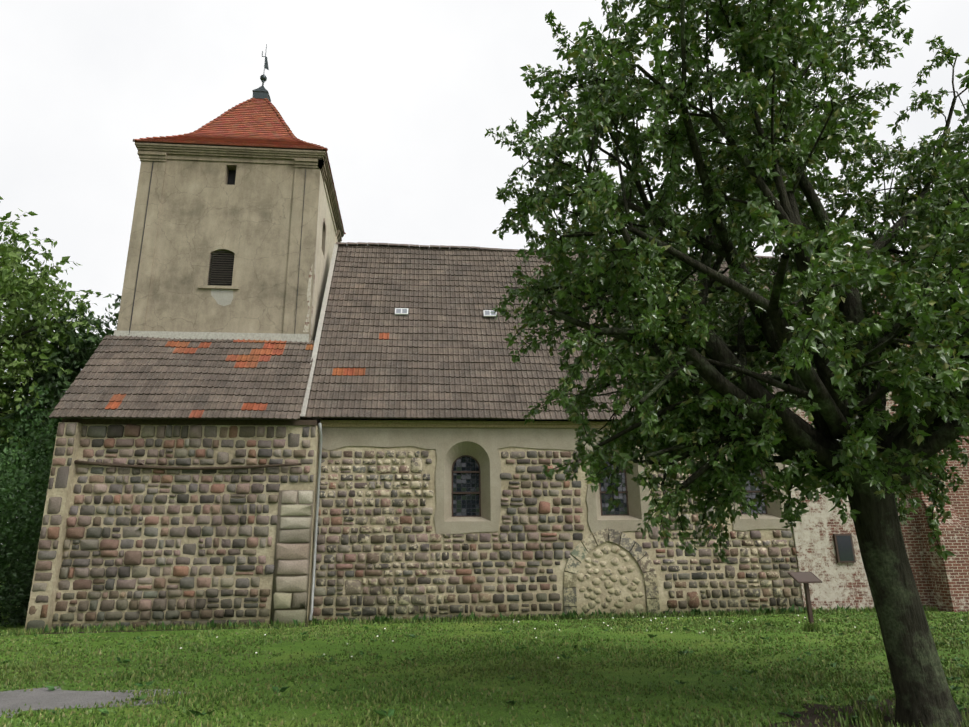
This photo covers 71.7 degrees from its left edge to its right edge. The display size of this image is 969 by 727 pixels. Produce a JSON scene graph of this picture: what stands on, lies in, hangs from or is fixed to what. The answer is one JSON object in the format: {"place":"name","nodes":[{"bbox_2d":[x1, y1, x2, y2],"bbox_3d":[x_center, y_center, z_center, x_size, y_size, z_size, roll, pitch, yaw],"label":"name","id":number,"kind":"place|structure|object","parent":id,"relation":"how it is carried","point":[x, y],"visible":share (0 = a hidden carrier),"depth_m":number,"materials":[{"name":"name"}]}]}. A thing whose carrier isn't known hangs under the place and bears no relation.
{"place":"outdoors","nodes":[
{"label":"outdoors","id":0,"kind":"place"},
{"bbox_2d":[211,289,232,305],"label":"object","id":1,"kind":"object","parent":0,"point":[223,297],"visible":1,"depth_m":20.00,"materials":[{"name":"grey paint"}]},
{"bbox_2d":[210,170,235,284],"bbox_3d":[-6.859,-3.994,21.678,3.501,4.320,0.829,13,-21,-39],"label":"tower recess","id":2,"kind":"object","parent":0,"point":[231,176],"visible":0.1,"depth_m":20.57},
{"bbox_2d":[117,142,343,341],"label":"tower trim","id":3,"kind":"structure","parent":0,"point":[311,163],"depth_m":20.68,"materials":[{"name":"beige paint"}]},
{"bbox_2d":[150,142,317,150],"bbox_3d":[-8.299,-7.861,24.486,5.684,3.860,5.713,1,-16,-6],"label":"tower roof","id":4,"kind":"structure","parent":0,"point":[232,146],"depth_m":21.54,"materials":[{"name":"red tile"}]},
{"bbox_2d":[133,98,345,233],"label":"tower roof","id":5,"kind":"structure","parent":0,"point":[252,122],"depth_m":22.88,"materials":[{"name":"red tile"}]},
{"bbox_2d":[252,85,270,101],"bbox_3d":[-8.330,-10.100,25.129,0.566,0.800,0.566,1,-16,-6],"label":"roof cap","id":6,"kind":"object","parent":5,"relation":"on","point":[261,92],"visible":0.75,"depth_m":24.83,"materials":[{"name":"grey metal"}]},
{"bbox_2d":[260,44,268,84],"bbox_3d":[-8.347,-11.321,25.480,0.242,1.940,0.245,-13,-20,37],"label":"finial","id":7,"kind":"object","parent":6,"relation":"on","point":[263,78],"visible":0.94,"depth_m":25.45,"materials":[{"name":"black metal"}]},
{"bbox_2d":[207,165,324,284],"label":"tower reveals","id":8,"kind":"object","parent":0,"point":[231,167],"visible":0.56,"depth_m":21.24,"materials":[{"name":"beige paint"}]},
{"bbox_2d":[310,170,337,340],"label":"tower trim","id":9,"kind":"structure","parent":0,"point":[318,241],"depth_m":21.31,"materials":[{"name":"beige paint"}]},
{"bbox_2d":[0,563,968,726],"bbox_3d":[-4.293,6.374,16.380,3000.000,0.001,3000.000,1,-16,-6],"label":"ground","id":10,"kind":"structure","parent":0,"point":[626,674],"depth_m":9.27,"materials":[{"name":"green plant"}]},
{"bbox_2d":[0,435,44,627],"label":"bush leaves","id":11,"kind":"object","parent":10,"relation":"on","point":[10,538],"visible":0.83,"depth_m":17.68,"materials":[{"name":"green plant"}]},
{"bbox_2d":[0,371,61,616],"bbox_3d":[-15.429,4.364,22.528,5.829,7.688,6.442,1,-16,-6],"label":"bush leaves","id":12,"kind":"object","parent":10,"relation":"on","point":[39,466],"visible":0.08,"depth_m":22.58,"materials":[{"name":"green plant"}]},
{"bbox_2d":[0,196,102,460],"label":"tree","id":13,"kind":"object","parent":10,"relation":"on","point":[25,332],"visible":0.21,"depth_m":26.38,"materials":[{"name":"green plant"}]},
{"bbox_2d":[1,294,118,488],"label":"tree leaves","id":14,"kind":"object","parent":10,"relation":"on","point":[64,364],"visible":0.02,"depth_m":29.15,"materials":[{"name":"green plant"}]},
{"bbox_2d":[0,294,120,534],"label":"tree leaves","id":15,"kind":"object","parent":14,"relation":"attached to","point":[78,363],"visible":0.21,"depth_m":28.61,"materials":[{"name":"green plant"}]},
{"bbox_2d":[0,686,189,717],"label":"gravel patch","id":16,"kind":"object","parent":10,"relation":"on","point":[44,697],"visible":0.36,"depth_m":7.89,"materials":[{"name":"grey gravel"}]},
{"bbox_2d":[25,422,318,632],"bbox_3d":[-7.837,5.334,20.836,6.200,5.150,9.950,1,-16,-6],"label":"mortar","id":17,"kind":"object","parent":10,"relation":"on","point":[67,494],"visible":0.32,"depth_m":16.30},
{"bbox_2d":[74,460,301,469],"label":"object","id":18,"kind":"structure","parent":17,"relation":"attached to","point":[169,468],"depth_m":16.59,"materials":[{"name":"brown wood"}]},
{"bbox_2d":[62,419,317,425],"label":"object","id":19,"kind":"structure","parent":17,"relation":"on","point":[191,422],"depth_m":16.98,"materials":[{"name":"brown wood"}]},
{"bbox_2d":[105,159,302,419],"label":"plaster wall","id":20,"kind":"structure","parent":17,"relation":"attached to","point":[205,211],"depth_m":20.45,"materials":[{"name":"paint"}]},
{"bbox_2d":[129,162,305,333],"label":"plaster grooves","id":21,"kind":"object","parent":17,"relation":"attached to","point":[142,241],"visible":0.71,"depth_m":20.23,"materials":[{"name":"grey"}]},
{"bbox_2d":[208,251,234,285],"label":"louvres","id":22,"kind":"object","parent":17,"relation":"attached to","point":[210,283],"visible":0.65,"depth_m":20.33,"materials":[{"name":"black wood"}]},
{"bbox_2d":[270,490,313,625],"bbox_3d":[-4.688,4.718,16.385,0.847,3.213,0.125,1,-16,-6],"label":"ashlar quoin","id":23,"kind":"object","parent":17,"relation":"attached to","point":[291,563],"visible":0.98,"depth_m":16.35,"materials":[{"name":"stone"}]},
{"bbox_2d":[303,250,315,335],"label":"brick patches","id":24,"kind":"object","parent":17,"relation":"attached to","point":[306,327],"visible":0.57,"depth_m":20.24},
{"bbox_2d":[309,423,322,620],"bbox_3d":[-4.238,3.892,16.845,0.090,4.829,0.369,1,-16,-6],"label":"drain pipe","id":25,"kind":"object","parent":17,"relation":"attached to","point":[316,524],"visible":0.98,"depth_m":16.91,"materials":[{"name":"metal"}]},
{"bbox_2d":[303,184,335,422],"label":"plaster wall","id":26,"kind":"structure","parent":17,"relation":"attached to","point":[325,262],"depth_m":22.86,"materials":[{"name":"paint"}]},
{"bbox_2d":[26,422,802,631],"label":"field stones","id":27,"kind":"object","parent":17,"relation":"attached to","point":[158,607],"visible":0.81,"depth_m":16.79,"materials":[{"name":"grey stone"}]},
{"bbox_2d":[16,610,926,634],"bbox_3d":[1.042,6.395,16.731,23.315,0.001,0.697,1,-16,-7],"label":"soil strip","id":28,"kind":"object","parent":10,"relation":"on","point":[244,628],"visible":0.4,"depth_m":15.46,"materials":[{"name":"brown soil"}]},
{"bbox_2d":[34,603,925,632],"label":"weeds","id":29,"kind":"object","parent":28,"relation":"on","point":[415,617],"visible":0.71,"depth_m":16.61,"materials":[{"name":"green plant"}]},
{"bbox_2d":[180,615,855,657],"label":"daisies","id":30,"kind":"object","parent":10,"relation":"on","point":[535,628],"visible":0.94,"depth_m":14.13,"materials":[{"name":"white plant"}]},
{"bbox_2d":[321,312,801,421],"bbox_3d":[5.598,-0.429,24.030,21.000,7.330,8.880,1,-16,-6],"label":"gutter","id":31,"kind":"object","parent":10,"relation":"on","point":[457,419],"depth_m":18.34,"materials":[{"name":"metal"}]},
{"bbox_2d":[49,245,823,419],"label":"roof tiles","id":32,"kind":"object","parent":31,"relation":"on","point":[440,350],"visible":0.46,"depth_m":19.10,"materials":[{"name":"brown tile"}]},
{"bbox_2d":[114,243,337,419],"bbox_3d":[-7.832,-1.436,20.416,5.830,7.344,4.952,1,-16,-6],"label":"flashing","id":33,"kind":"object","parent":32,"relation":"on","point":[237,336],"visible":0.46,"depth_m":19.61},
{"bbox_2d":[395,308,496,316],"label":"skylights","id":34,"kind":"object","parent":32,"relation":"on","point":[401,313],"visible":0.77,"depth_m":21.20,"materials":[{"name":"grey metal"}]},
{"bbox_2d":[396,309,495,314],"bbox_3d":[-1.211,-1.631,21.220,3.140,0.183,0.122,1,-16,-6],"label":"skylight glass","id":35,"kind":"object","parent":34,"relation":"in","point":[405,311],"visible":0.9,"depth_m":21.14,"materials":[{"name":"grey glass"}]},
{"bbox_2d":[336,242,780,257],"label":"roof ridge","id":36,"kind":"structure","parent":32,"relation":"on","point":[399,245],"depth_m":24.30,"materials":[{"name":"tile"}]},
{"bbox_2d":[577,545,643,614],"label":"stones","id":37,"kind":"object","parent":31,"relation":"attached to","point":[609,584],"visible":0.96,"depth_m":17.34,"materials":[{"name":"stone"}]},
{"bbox_2d":[563,528,659,614],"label":"portal voussoirs","id":38,"kind":"object","parent":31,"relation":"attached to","point":[590,542],"visible":0.88,"depth_m":17.45,"materials":[{"name":"stone"}]},
{"bbox_2d":[485,0,968,726],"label":"tree","id":39,"kind":"object","parent":10,"relation":"on","point":[877,280],"depth_m":6.65,"materials":[{"name":"green plant"}]},
{"bbox_2d":[510,1,968,485],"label":"leaves","id":40,"kind":"object","parent":39,"relation":"attached to","point":[718,220],"visible":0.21,"depth_m":6.54,"materials":[{"name":"green plant"}]},
{"bbox_2d":[788,572,821,623],"bbox_3d":[6.641,4.877,13.771,0.520,1.145,0.360,1,-16,-6],"label":"sign stand","id":41,"kind":"object","parent":10,"relation":"on","point":[808,602],"visible":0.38,"depth_m":13.73,"materials":[{"name":"brown wood"}]},
{"bbox_2d":[790,572,819,580],"bbox_3d":[6.635,4.418,13.903,0.460,0.169,0.320,1,-16,-6],"label":"sign panel","id":42,"kind":"object","parent":41,"relation":"attached to","point":[804,576],"visible":1,"depth_m":13.91,"materials":[{"name":"brown wood"}]},
{"bbox_2d":[764,698,968,726],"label":"bare soil","id":43,"kind":"structure","parent":10,"relation":"on","point":[810,711],"depth_m":6.57,"materials":[{"name":"brown soil"}]},
{"bbox_2d":[784,254,968,612],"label":"brick wing","id":44,"kind":"structure","parent":10,"relation":"on","point":[942,584],"depth_m":18.05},
{"bbox_2d":[833,534,855,562],"bbox_3d":[9.723,4.991,18.136,0.500,0.750,0.080,1,-16,-6],"label":"notice case","id":45,"kind":"object","parent":44,"relation":"attached to","point":[836,548],"visible":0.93,"depth_m":18.10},
{"bbox_2d":[836,536,853,560],"bbox_3d":[9.728,4.979,18.093,0.400,0.650,0.001,1,-16,-6],"label":"notice glass","id":46,"kind":"object","parent":45,"relation":"attached to","point":[845,548],"visible":1,"depth_m":18.09,"materials":[{"name":"grey glass"}]},
{"bbox_2d":[0,0,968,556],"label":"sky","id":47,"kind":"structure","parent":0,"point":[402,97],"materials":[{"name":"white"}]},
{"bbox_2d":[309,446,802,622],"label":"nave wall","id":48,"kind":"structure","parent":0,"point":[664,597],"depth_m":17.42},
{"bbox_2d":[320,420,700,428],"bbox_3d":[1.990,1.716,18.457,12.720,0.170,0.440,1,-16,-6],"label":"roof eave","id":49,"kind":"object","parent":48,"relation":"attached to","point":[442,424],"depth_m":18.00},
{"bbox_2d":[318,427,790,533],"bbox_3d":[2.035,3.075,17.955,12.808,2.900,0.001,1,-16,-6],"label":"plaster band","id":50,"kind":"object","parent":48,"relation":"attached to","point":[443,441],"visible":0.5,"depth_m":17.87,"materials":[{"name":"beige paint"}]},
{"bbox_2d":[326,441,788,533],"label":"plaster edges","id":51,"kind":"object","parent":48,"relation":"attached to","point":[478,452],"visible":0.54,"depth_m":18.04,"materials":[{"name":"beige paint"}]}
]}

